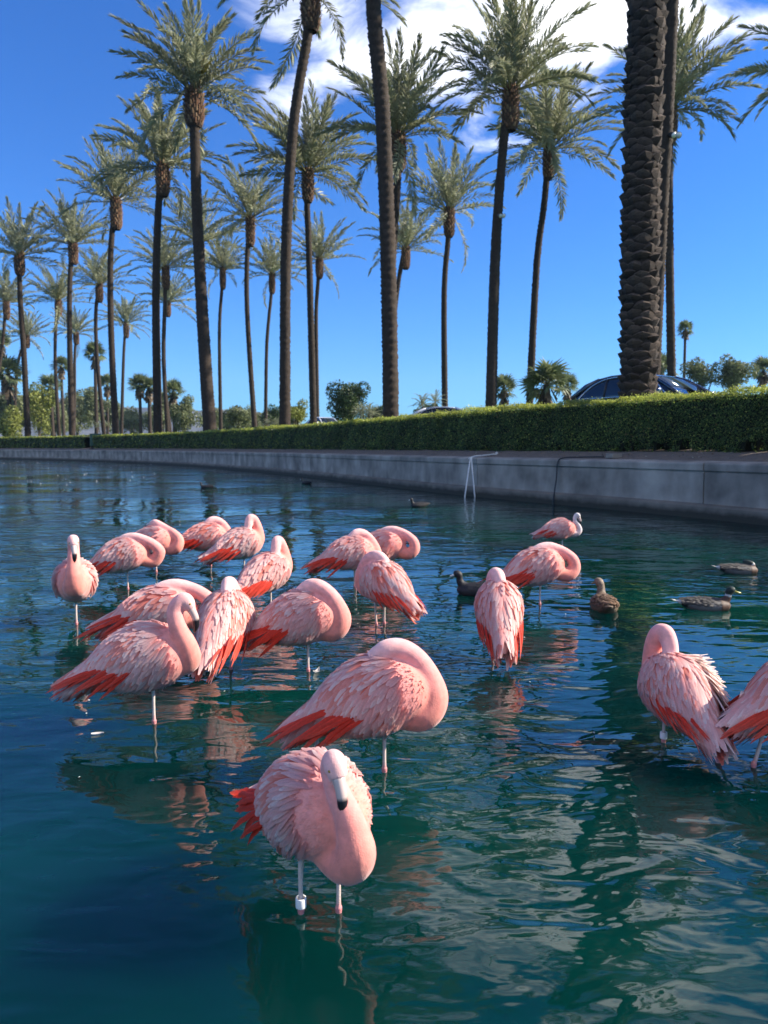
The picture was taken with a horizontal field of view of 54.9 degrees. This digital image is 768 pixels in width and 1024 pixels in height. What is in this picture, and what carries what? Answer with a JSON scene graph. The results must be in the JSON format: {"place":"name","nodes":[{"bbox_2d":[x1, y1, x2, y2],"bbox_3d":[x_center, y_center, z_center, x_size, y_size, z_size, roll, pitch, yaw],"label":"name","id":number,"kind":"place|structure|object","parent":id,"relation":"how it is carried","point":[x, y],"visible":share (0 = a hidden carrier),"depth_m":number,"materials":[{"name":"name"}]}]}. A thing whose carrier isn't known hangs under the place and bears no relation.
{"place":"outdoors","nodes":[
{"label":"outdoors","id":0,"kind":"place"},
{"bbox_2d":[0,392,298,436],"bbox_3d":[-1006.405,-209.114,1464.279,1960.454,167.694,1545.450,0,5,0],"label":"mountains","id":1,"kind":"structure","parent":0,"point":[89,431],"depth_m":1490.30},
{"bbox_2d":[0,459,767,1023],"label":"water","id":2,"kind":"structure","parent":0,"point":[562,833],"depth_m":2.44,"materials":[{"name":"liquid"}]},
{"bbox_2d":[51,535,98,624],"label":"flamingo","id":3,"kind":"object","parent":2,"relation":"on","point":[74,579],"visible":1,"depth_m":4.65,"materials":[{"name":"pink"}]},
{"bbox_2d":[45,592,200,723],"bbox_3d":[-1.063,0.785,3.069,0.610,0.920,0.290,-1,5,-6],"label":"flamingo","id":4,"kind":"object","parent":2,"relation":"on","point":[137,657],"visible":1,"depth_m":2.97,"materials":[{"name":"pink"}]},
{"bbox_2d":[89,533,164,589],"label":"flamingo","id":5,"kind":"object","parent":2,"relation":"on","point":[126,553],"visible":0.89,"depth_m":5.90},
{"bbox_2d":[74,579,211,641],"bbox_3d":[-1.309,0.763,4.130,0.779,0.778,0.289,-1,5,-8],"label":"flamingo","id":6,"kind":"object","parent":2,"relation":"on","point":[149,602],"visible":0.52,"depth_m":4.02},
{"bbox_2d":[135,519,183,572],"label":"flamingo","id":7,"kind":"object","parent":2,"relation":"on","point":[169,539],"visible":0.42,"depth_m":6.73,"materials":[{"name":"pink"}]},
{"bbox_2d":[182,516,230,565],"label":"flamingo","id":8,"kind":"object","parent":2,"relation":"on","point":[206,534],"visible":0.73,"depth_m":7.05},
{"bbox_2d":[188,576,255,683],"bbox_3d":[-0.813,0.764,3.728,0.290,0.845,0.617,1,5,10],"label":"flamingo","id":9,"kind":"object","parent":2,"relation":"on","point":[226,612],"visible":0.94,"depth_m":3.61},
{"bbox_2d":[193,514,264,566],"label":"flamingo","id":10,"kind":"object","parent":2,"relation":"on","point":[246,540],"visible":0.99,"depth_m":6.53},
{"bbox_2d":[237,536,292,602],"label":"flamingo","id":11,"kind":"object","parent":2,"relation":"on","point":[270,571],"visible":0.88,"depth_m":5.21},
{"bbox_2d":[239,578,350,671],"bbox_3d":[-0.507,0.757,3.810,0.685,0.845,0.290,0,5,4],"label":"flamingo","id":12,"kind":"object","parent":2,"relation":"on","point":[307,612],"visible":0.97,"depth_m":3.70},
{"bbox_2d":[229,747,375,914],"bbox_3d":[-0.212,0.915,1.907,0.275,0.776,0.632,-3,6,-34],"label":"flamingo","id":13,"kind":"object","parent":2,"relation":"on","point":[313,805],"visible":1,"depth_m":1.70,"materials":[{"name":"pink"}]},
{"bbox_2d":[300,529,380,588],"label":"flamingo","id":14,"kind":"object","parent":2,"relation":"on","point":[350,550],"visible":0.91,"depth_m":5.96},
{"bbox_2d":[262,638,447,772],"bbox_3d":[-0.102,0.861,2.627,0.655,0.845,0.290,1,5,7],"label":"flamingo","id":15,"kind":"object","parent":2,"relation":"on","point":[384,689],"visible":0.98,"depth_m":2.52},
{"bbox_2d":[355,550,427,625],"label":"flamingo","id":16,"kind":"object","parent":2,"relation":"on","point":[382,579],"visible":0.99,"depth_m":4.62},
{"bbox_2d":[371,526,419,560],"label":"flamingo","id":17,"kind":"object","parent":2,"relation":"on","point":[391,540],"visible":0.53,"depth_m":6.41},
{"bbox_2d":[410,498,429,506],"bbox_3d":[0.686,-0.171,14.338,0.456,0.215,0.182,-2,5,-20],"label":"duck","id":18,"kind":"object","parent":2,"relation":"on","point":[419,504],"visible":0.89,"depth_m":14.27},
{"bbox_2d":[450,570,483,595],"bbox_3d":[0.755,0.573,5.792,0.481,0.227,0.198,1,5,8],"label":"duck","id":19,"kind":"object","parent":2,"relation":"on","point":[464,588],"visible":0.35,"depth_m":5.77},
{"bbox_2d":[464,452,497,496],"bbox_3d":[2.297,-0.589,17.399,1.167,1.640,0.244,-4,6,-35],"label":"pipe frame","id":20,"kind":"object","parent":2,"relation":"in","point":[470,458],"visible":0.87,"depth_m":17.20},
{"bbox_2d":[473,567,524,670],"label":"flamingo","id":21,"kind":"object","parent":2,"relation":"on","point":[498,607],"visible":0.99,"depth_m":3.89},
{"bbox_2d":[478,542,580,604],"bbox_3d":[1.059,0.630,5.399,0.762,0.823,0.287,0,5,-4],"label":"flamingo","id":22,"kind":"object","parent":2,"relation":"on","point":[540,564],"visible":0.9,"depth_m":5.30},
{"bbox_2d":[531,513,581,545],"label":"flamingo","id":23,"kind":"object","parent":2,"relation":"on","point":[559,528],"visible":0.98,"depth_m":8.14,"materials":[{"name":"pink"}]},
{"bbox_2d":[590,577,619,613],"bbox_3d":[1.567,0.617,5.256,0.200,0.237,0.543,1,5,8],"label":"duck","id":24,"kind":"object","parent":2,"relation":"on","point":[601,601],"visible":0.88,"depth_m":5.18},
{"bbox_2d":[637,623,738,765],"bbox_3d":[1.130,0.843,2.800,0.320,0.779,0.493,1,5,14],"label":"flamingo","id":25,"kind":"object","parent":2,"relation":"on","point":[685,694],"visible":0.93,"depth_m":2.73,"materials":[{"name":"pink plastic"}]},
{"bbox_2d":[673,586,740,610],"bbox_3d":[2.296,0.627,5.272,0.479,0.200,0.182,1,5,6],"label":"duck","id":26,"kind":"object","parent":2,"relation":"on","point":[702,603],"visible":0.88,"depth_m":5.23},
{"bbox_2d":[715,560,757,573],"bbox_3d":[3.222,0.517,6.792,0.411,0.155,0.166,0,5,4],"label":"duck","id":27,"kind":"object","parent":2,"relation":"on","point":[747,567],"visible":0.86,"depth_m":6.74},
{"bbox_2d":[715,661,767,767],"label":"flamingo","id":28,"kind":"object","parent":2,"relation":"on","point":[746,716],"visible":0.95,"depth_m":2.60},
{"bbox_2d":[0,448,767,461],"bbox_3d":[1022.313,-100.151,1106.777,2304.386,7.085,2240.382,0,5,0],"label":"ground","id":29,"kind":"structure","parent":0,"point":[749,455],"depth_m":16.62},
{"bbox_2d":[0,329,12,391],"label":"fan palm","id":30,"kind":"object","parent":29,"relation":"on","point":[7,340],"visible":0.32,"depth_m":162.65,"materials":[{"name":"green plant"}]},
{"bbox_2d":[0,394,17,418],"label":"broadleaf tree","id":31,"kind":"object","parent":29,"relation":"on","point":[3,403],"visible":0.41,"depth_m":147.13,"materials":[{"name":"green plant"}]},
{"bbox_2d":[0,404,23,436],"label":"broadleaf tree","id":32,"kind":"object","parent":29,"relation":"on","point":[10,421],"visible":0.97,"depth_m":125.85,"materials":[{"name":"green plant"}]},
{"bbox_2d":[0,352,31,434],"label":"fan palm","id":33,"kind":"object","parent":29,"relation":"on","point":[9,381],"visible":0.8,"depth_m":132.70,"materials":[{"name":"green plant"}]},
{"bbox_2d":[0,264,38,369],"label":"date palm","id":34,"kind":"object","parent":29,"relation":"on","point":[8,295],"visible":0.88,"depth_m":104.93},
{"bbox_2d":[13,388,33,436],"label":"broadleaf tree","id":35,"kind":"object","parent":29,"relation":"on","point":[20,402],"visible":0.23,"depth_m":166.58,"materials":[{"name":"green plant"}]},
{"bbox_2d":[0,308,50,412],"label":"date palm","id":36,"kind":"object","parent":29,"relation":"on","point":[29,326],"visible":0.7,"depth_m":135.23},
{"bbox_2d":[0,196,73,436],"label":"date palm","id":37,"kind":"object","parent":29,"relation":"on","point":[14,232],"visible":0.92,"depth_m":76.85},
{"bbox_2d":[29,381,55,435],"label":"broadleaf tree","id":38,"kind":"object","parent":29,"relation":"on","point":[37,406],"visible":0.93,"depth_m":133.72,"materials":[{"name":"green plant"}]},
{"bbox_2d":[0,435,90,447],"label":"hedge","id":39,"kind":"object","parent":29,"relation":"on","point":[75,441],"visible":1,"depth_m":68.71,"materials":[{"name":"green plant"}]},
{"bbox_2d":[38,372,62,435],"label":"fan palm","id":40,"kind":"object","parent":29,"relation":"on","point":[47,379],"visible":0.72,"depth_m":148.28,"materials":[{"name":"green plant"}]},
{"bbox_2d":[40,403,68,435],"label":"broadleaf tree","id":41,"kind":"object","parent":29,"relation":"on","point":[66,420],"visible":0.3,"depth_m":187.41,"materials":[{"name":"green plant"}]},
{"bbox_2d":[22,264,94,435],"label":"date palm","id":42,"kind":"object","parent":29,"relation":"on","point":[56,290],"visible":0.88,"depth_m":101.38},
{"bbox_2d":[50,354,66,435],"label":"fan palm","id":43,"kind":"object","parent":29,"relation":"on","point":[62,360],"visible":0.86,"depth_m":162.93,"materials":[{"name":"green plant"}]},
{"bbox_2d":[15,187,121,435],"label":"date palm","id":44,"kind":"object","parent":29,"relation":"on","point":[72,228],"visible":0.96,"depth_m":74.78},
{"bbox_2d":[66,415,83,432],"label":"broadleaf tree","id":45,"kind":"object","parent":29,"relation":"on","point":[78,425],"visible":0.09,"depth_m":206.39,"materials":[{"name":"green plant"}]},
{"bbox_2d":[46,305,105,434],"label":"date palm","id":46,"kind":"object","parent":29,"relation":"on","point":[76,324],"visible":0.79,"depth_m":133.50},
{"bbox_2d":[59,388,93,435],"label":"broadleaf tree","id":47,"kind":"object","parent":29,"relation":"on","point":[80,403],"visible":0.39,"depth_m":206.86,"materials":[{"name":"green plant"}]},
{"bbox_2d":[80,340,107,433],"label":"fan palm","id":48,"kind":"object","parent":29,"relation":"on","point":[90,349],"visible":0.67,"depth_m":140.00,"materials":[{"name":"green plant"}]},
{"bbox_2d":[81,386,110,433],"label":"broadleaf tree","id":49,"kind":"object","parent":29,"relation":"on","point":[88,409],"visible":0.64,"depth_m":172.80,"materials":[{"name":"green plant"}]},
{"bbox_2d":[56,246,144,434],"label":"date palm","id":50,"kind":"object","parent":29,"relation":"on","point":[98,271],"visible":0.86,"depth_m":92.78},
{"bbox_2d":[100,373,116,434],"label":"fan palm","id":51,"kind":"object","parent":29,"relation":"on","point":[105,379],"visible":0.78,"depth_m":177.72,"materials":[{"name":"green plant"}]},
{"bbox_2d":[100,398,126,433],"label":"broadleaf tree","id":52,"kind":"object","parent":29,"relation":"on","point":[110,418],"visible":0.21,"depth_m":196.89,"materials":[{"name":"green plant"}]},
{"bbox_2d":[53,128,181,433],"bbox_3d":[-21.975,-18.411,62.505,10.352,25.908,10.262,0,5,0],"label":"date palm","id":53,"kind":"object","parent":29,"relation":"on","point":[113,197],"visible":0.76,"depth_m":61.34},
{"bbox_2d":[93,295,151,433],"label":"date palm","id":54,"kind":"object","parent":29,"relation":"on","point":[124,312],"visible":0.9,"depth_m":123.05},
{"bbox_2d":[122,415,139,432],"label":"feather palm","id":55,"kind":"object","parent":29,"relation":"on","point":[132,418],"visible":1,"depth_m":119.10,"materials":[{"name":"green plant"}]},
{"bbox_2d":[119,406,143,433],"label":"broadleaf tree","id":56,"kind":"object","parent":29,"relation":"on","point":[129,412],"visible":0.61,"depth_m":189.34,"materials":[{"name":"green plant"}]},
{"bbox_2d":[125,372,149,433],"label":"fan palm","id":57,"kind":"object","parent":29,"relation":"on","point":[136,379],"visible":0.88,"depth_m":133.19,"materials":[{"name":"green plant"}]},
{"bbox_2d":[138,377,152,433],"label":"fan palm","id":58,"kind":"object","parent":29,"relation":"on","point":[148,398],"visible":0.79,"depth_m":133.27,"materials":[{"name":"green plant"}]},
{"bbox_2d":[142,410,164,432],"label":"broadleaf tree","id":59,"kind":"object","parent":29,"relation":"on","point":[145,421],"visible":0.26,"depth_m":157.97,"materials":[{"name":"green plant"}]},
{"bbox_2d":[89,88,231,432],"bbox_3d":[-16.457,-17.906,55.263,10.986,26.228,10.188,0,5,0],"label":"date palm","id":60,"kind":"object","parent":29,"relation":"on","point":[160,148],"visible":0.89,"depth_m":54.40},
{"bbox_2d":[151,391,169,432],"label":"broadleaf tree","id":61,"kind":"object","parent":29,"relation":"on","point":[163,426],"visible":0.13,"depth_m":187.51,"materials":[{"name":"green plant"}]},
{"bbox_2d":[129,267,195,432],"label":"date palm","id":62,"kind":"object","parent":29,"relation":"on","point":[172,292],"visible":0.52,"depth_m":104.64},
{"bbox_2d":[120,223,205,432],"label":"date palm","id":63,"kind":"object","parent":29,"relation":"on","point":[167,258],"visible":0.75,"depth_m":84.81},
{"bbox_2d":[161,377,186,432],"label":"fan palm","id":64,"kind":"object","parent":29,"relation":"on","point":[173,385],"visible":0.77,"depth_m":118.43,"materials":[{"name":"green plant"}]},
{"bbox_2d":[169,394,202,432],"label":"broadleaf tree","id":65,"kind":"object","parent":29,"relation":"on","point":[184,416],"visible":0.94,"depth_m":118.51,"materials":[{"name":"green plant"}]},
{"bbox_2d":[107,0,274,430],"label":"date palm","id":66,"kind":"object","parent":29,"relation":"on","point":[191,63],"visible":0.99,"depth_m":46.55,"materials":[{"name":"green plant"}]},
{"bbox_2d":[161,184,245,270],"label":"date palm","id":67,"kind":"object","parent":29,"relation":"on","point":[210,234],"visible":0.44,"depth_m":72.11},
{"bbox_2d":[201,407,222,429],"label":"broadleaf tree","id":68,"kind":"object","parent":29,"relation":"on","point":[217,415],"visible":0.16,"depth_m":128.65,"materials":[{"name":"green plant"}]},
{"bbox_2d":[184,231,257,429],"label":"date palm","id":69,"kind":"object","parent":29,"relation":"on","point":[222,260],"visible":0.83,"depth_m":85.56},
{"bbox_2d":[222,405,250,428],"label":"broadleaf tree","id":70,"kind":"object","parent":29,"relation":"on","point":[239,416],"visible":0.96,"depth_m":94.59,"materials":[{"name":"green plant"}]},
{"bbox_2d":[202,154,304,427],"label":"date palm","id":71,"kind":"object","parent":29,"relation":"on","point":[249,201],"visible":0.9,"depth_m":65.74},
{"bbox_2d":[244,405,263,427],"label":"broadleaf tree","id":72,"kind":"object","parent":29,"relation":"on","point":[259,423],"visible":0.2,"depth_m":148.38,"materials":[{"name":"green plant"}]},
{"bbox_2d":[260,404,279,425],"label":"broadleaf tree","id":73,"kind":"object","parent":29,"relation":"on","point":[273,413],"visible":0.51,"depth_m":108.29,"materials":[{"name":"green plant"}]},
{"bbox_2d":[263,417,278,425],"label":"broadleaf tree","id":74,"kind":"object","parent":29,"relation":"on","point":[268,421],"visible":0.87,"depth_m":82.42,"materials":[{"name":"green plant"}]},
{"bbox_2d":[238,235,313,425],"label":"date palm","id":75,"kind":"object","parent":29,"relation":"on","point":[271,266],"visible":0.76,"depth_m":87.17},
{"bbox_2d":[278,398,308,424],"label":"broadleaf tree","id":76,"kind":"object","parent":29,"relation":"on","point":[298,414],"visible":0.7,"depth_m":86.95,"materials":[{"name":"green plant"}]},
{"bbox_2d":[224,76,376,423],"bbox_3d":[-5.794,-18.036,55.687,12.059,25.814,11.408,0,5,0],"label":"date palm","id":77,"kind":"object","parent":29,"relation":"on","point":[312,153],"visible":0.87,"depth_m":54.93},
{"bbox_2d":[216,0,408,424],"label":"date palm","id":78,"kind":"object","parent":29,"relation":"on","point":[310,14],"visible":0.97,"depth_m":37.37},
{"bbox_2d":[274,210,365,416],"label":"date palm","id":79,"kind":"object","parent":29,"relation":"on","point":[319,249],"visible":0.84,"depth_m":80.01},
{"bbox_2d":[306,417,336,423],"bbox_3d":[-4.895,-7.088,61.608,2.380,1.684,4.780,-3,6,-30],"label":"parked car","id":80,"kind":"object","parent":29,"relation":"on","point":[326,419],"visible":0.27,"depth_m":61.12,"materials":[{"name":"white paint"}]},
{"bbox_2d":[325,379,370,420],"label":"broadleaf tree","id":81,"kind":"object","parent":29,"relation":"on","point":[352,394],"visible":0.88,"depth_m":75.36,"materials":[{"name":"green plant"}]},
{"bbox_2d":[351,402,382,418],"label":"feather palm","id":82,"kind":"object","parent":29,"relation":"on","point":[362,409],"visible":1,"depth_m":69.17,"materials":[{"name":"green plant"}]},
{"bbox_2d":[364,406,382,417],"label":"broadleaf tree","id":83,"kind":"object","parent":29,"relation":"on","point":[380,408],"visible":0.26,"depth_m":117.87,"materials":[{"name":"green plant"}]},
{"bbox_2d":[365,0,398,417],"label":"date palm","id":84,"kind":"object","parent":29,"relation":"on","point":[388,301],"visible":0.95,"depth_m":26.76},
{"bbox_2d":[0,450,767,525],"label":"retaining wall","id":85,"kind":"structure","parent":29,"relation":"on","point":[732,491],"depth_m":15.55,"materials":[{"name":"concrete"}]},
{"bbox_2d":[552,456,604,503],"bbox_3d":[3.883,-0.380,14.799,1.001,1.479,0.155,2,5,24],"label":"hose","id":86,"kind":"object","parent":85,"relation":"hanging from","point":[570,457],"visible":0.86,"depth_m":14.91,"materials":[{"name":"black rubber"}]},
{"bbox_2d":[606,453,621,457],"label":"paver block","id":87,"kind":"structure","parent":85,"relation":"on","point":[613,455],"depth_m":14.26,"materials":[{"name":"concrete"}]},
{"bbox_2d":[314,25,485,259],"bbox_3d":[1.004,-16.956,47.749,10.838,25.027,10.212,0,5,0],"label":"date palm","id":88,"kind":"object","parent":29,"relation":"on","point":[405,106],"visible":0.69,"depth_m":46.17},
{"bbox_2d":[355,195,453,307],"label":"date palm","id":89,"kind":"object","parent":29,"relation":"on","point":[408,228],"visible":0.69,"depth_m":74.22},
{"bbox_2d":[407,389,447,409],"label":"feather palm","id":90,"kind":"object","parent":29,"relation":"on","point":[423,399],"visible":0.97,"depth_m":50.43,"materials":[{"name":"green plant"}]},
{"bbox_2d":[90,382,767,452],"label":"hedge","id":91,"kind":"object","parent":29,"relation":"on","point":[730,420],"visible":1,"depth_m":16.90,"materials":[{"name":"green plant"}]},
{"bbox_2d":[399,137,506,406],"bbox_3d":[5.609,-18.621,64.022,10.209,24.603,10.741,0,5,0],"label":"date palm","id":92,"kind":"object","parent":29,"relation":"on","point":[451,193],"visible":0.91,"depth_m":62.78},
{"bbox_2d":[497,373,518,405],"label":"fan palm","id":93,"kind":"object","parent":29,"relation":"on","point":[507,382],"visible":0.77,"depth_m":80.72,"materials":[{"name":"green plant"}]},
{"bbox_2d":[424,0,600,411],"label":"date palm","id":94,"kind":"object","parent":29,"relation":"on","point":[510,63],"visible":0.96,"depth_m":43.22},
{"bbox_2d":[517,357,571,407],"bbox_3d":[11.092,-7.814,50.505,3.855,5.721,3.828,0,5,0],"label":"fan palm","id":95,"kind":"object","parent":29,"relation":"on","point":[545,373],"visible":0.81,"depth_m":49.98,"materials":[{"name":"green plant"}]},
{"bbox_2d":[479,60,623,405],"bbox_3d":[11.602,-17.590,51.200,10.338,24.974,10.499,0,5,0],"label":"date palm","id":96,"kind":"object","parent":29,"relation":"on","point":[559,116],"visible":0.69,"depth_m":50.54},
{"bbox_2d":[557,371,579,400],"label":"fan palm","id":97,"kind":"object","parent":29,"relation":"on","point":[573,382],"visible":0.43,"depth_m":88.64,"materials":[{"name":"green plant"}]},
{"bbox_2d":[617,0,668,401],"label":"date palm","id":98,"kind":"object","parent":29,"relation":"on","point":[640,197],"visible":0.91,"depth_m":15.51,"materials":[{"name":"brown plant"}]},
{"bbox_2d":[660,351,681,376],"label":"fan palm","id":99,"kind":"object","parent":29,"relation":"on","point":[663,363],"visible":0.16,"depth_m":91.08,"materials":[{"name":"green plant"}]},
{"bbox_2d":[580,3,763,376],"bbox_3d":[17.061,-17.150,44.790,9.866,24.953,10.399,0,5,0],"label":"date palm","id":100,"kind":"object","parent":29,"relation":"on","point":[688,74],"visible":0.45,"depth_m":43.68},
{"bbox_2d":[656,0,702,374],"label":"date palm","id":101,"kind":"object","parent":29,"relation":"on","point":[670,52],"visible":0.55,"depth_m":28.63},
{"bbox_2d":[668,132,681,138],"bbox_3d":[11.220,-14.513,28.488,0.471,0.293,0.335,0,5,0],"label":"flood lamp","id":102,"kind":"object","parent":101,"relation":"attached to","point":[673,135],"visible":1,"depth_m":28.40,"materials":[{"name":"grey metal"}]},
{"bbox_2d":[675,319,693,377],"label":"fan palm","id":103,"kind":"object","parent":29,"relation":"on","point":[683,331],"visible":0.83,"depth_m":109.94,"materials":[{"name":"green plant"}]},
{"bbox_2d":[678,356,722,389],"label":"broadleaf tree","id":104,"kind":"object","parent":29,"relation":"on","point":[701,375],"visible":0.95,"depth_m":94.37,"materials":[{"name":"green plant"}]},
{"bbox_2d":[714,353,759,390],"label":"broadleaf tree","id":105,"kind":"object","parent":29,"relation":"on","point":[733,372],"visible":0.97,"depth_m":93.80,"materials":[{"name":"green plant"}]},
{"bbox_2d":[716,22,767,130],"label":"date palm","id":106,"kind":"object","parent":29,"relation":"on","point":[757,68],"visible":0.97,"depth_m":46.70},
{"bbox_2d":[749,355,767,392],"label":"broadleaf tree","id":107,"kind":"object","parent":29,"relation":"on","point":[761,362],"visible":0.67,"depth_m":103.32,"materials":[{"name":"green plant"}]},
{"bbox_2d":[0,0,767,423],"label":"sky","id":108,"kind":"structure","parent":0,"point":[58,72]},
{"bbox_2d":[198,449,766,459],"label":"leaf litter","id":109,"kind":"object","parent":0,"point":[491,455],"visible":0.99,"depth_m":18.36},
{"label":"road","id":110,"kind":"structure","parent":0,"visible":0},
{"bbox_2d":[412,406,462,414],"bbox_3d":[3.440,-4.245,35.764,4.780,1.684,2.380,1,5,10],"label":"parked car","id":111,"kind":"object","parent":110,"relation":"on","point":[430,410],"visible":0.19,"depth_m":35.17,"materials":[{"name":"silver metal"}]},
{"bbox_2d":[570,374,713,405],"bbox_3d":[6.956,-2.664,18.731,2.380,1.684,4.780,-4,6,-36],"label":"parked car","id":112,"kind":"object","parent":110,"relation":"on","point":[605,388],"visible":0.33,"depth_m":18.82,"materials":[{"name":"blue paint"}]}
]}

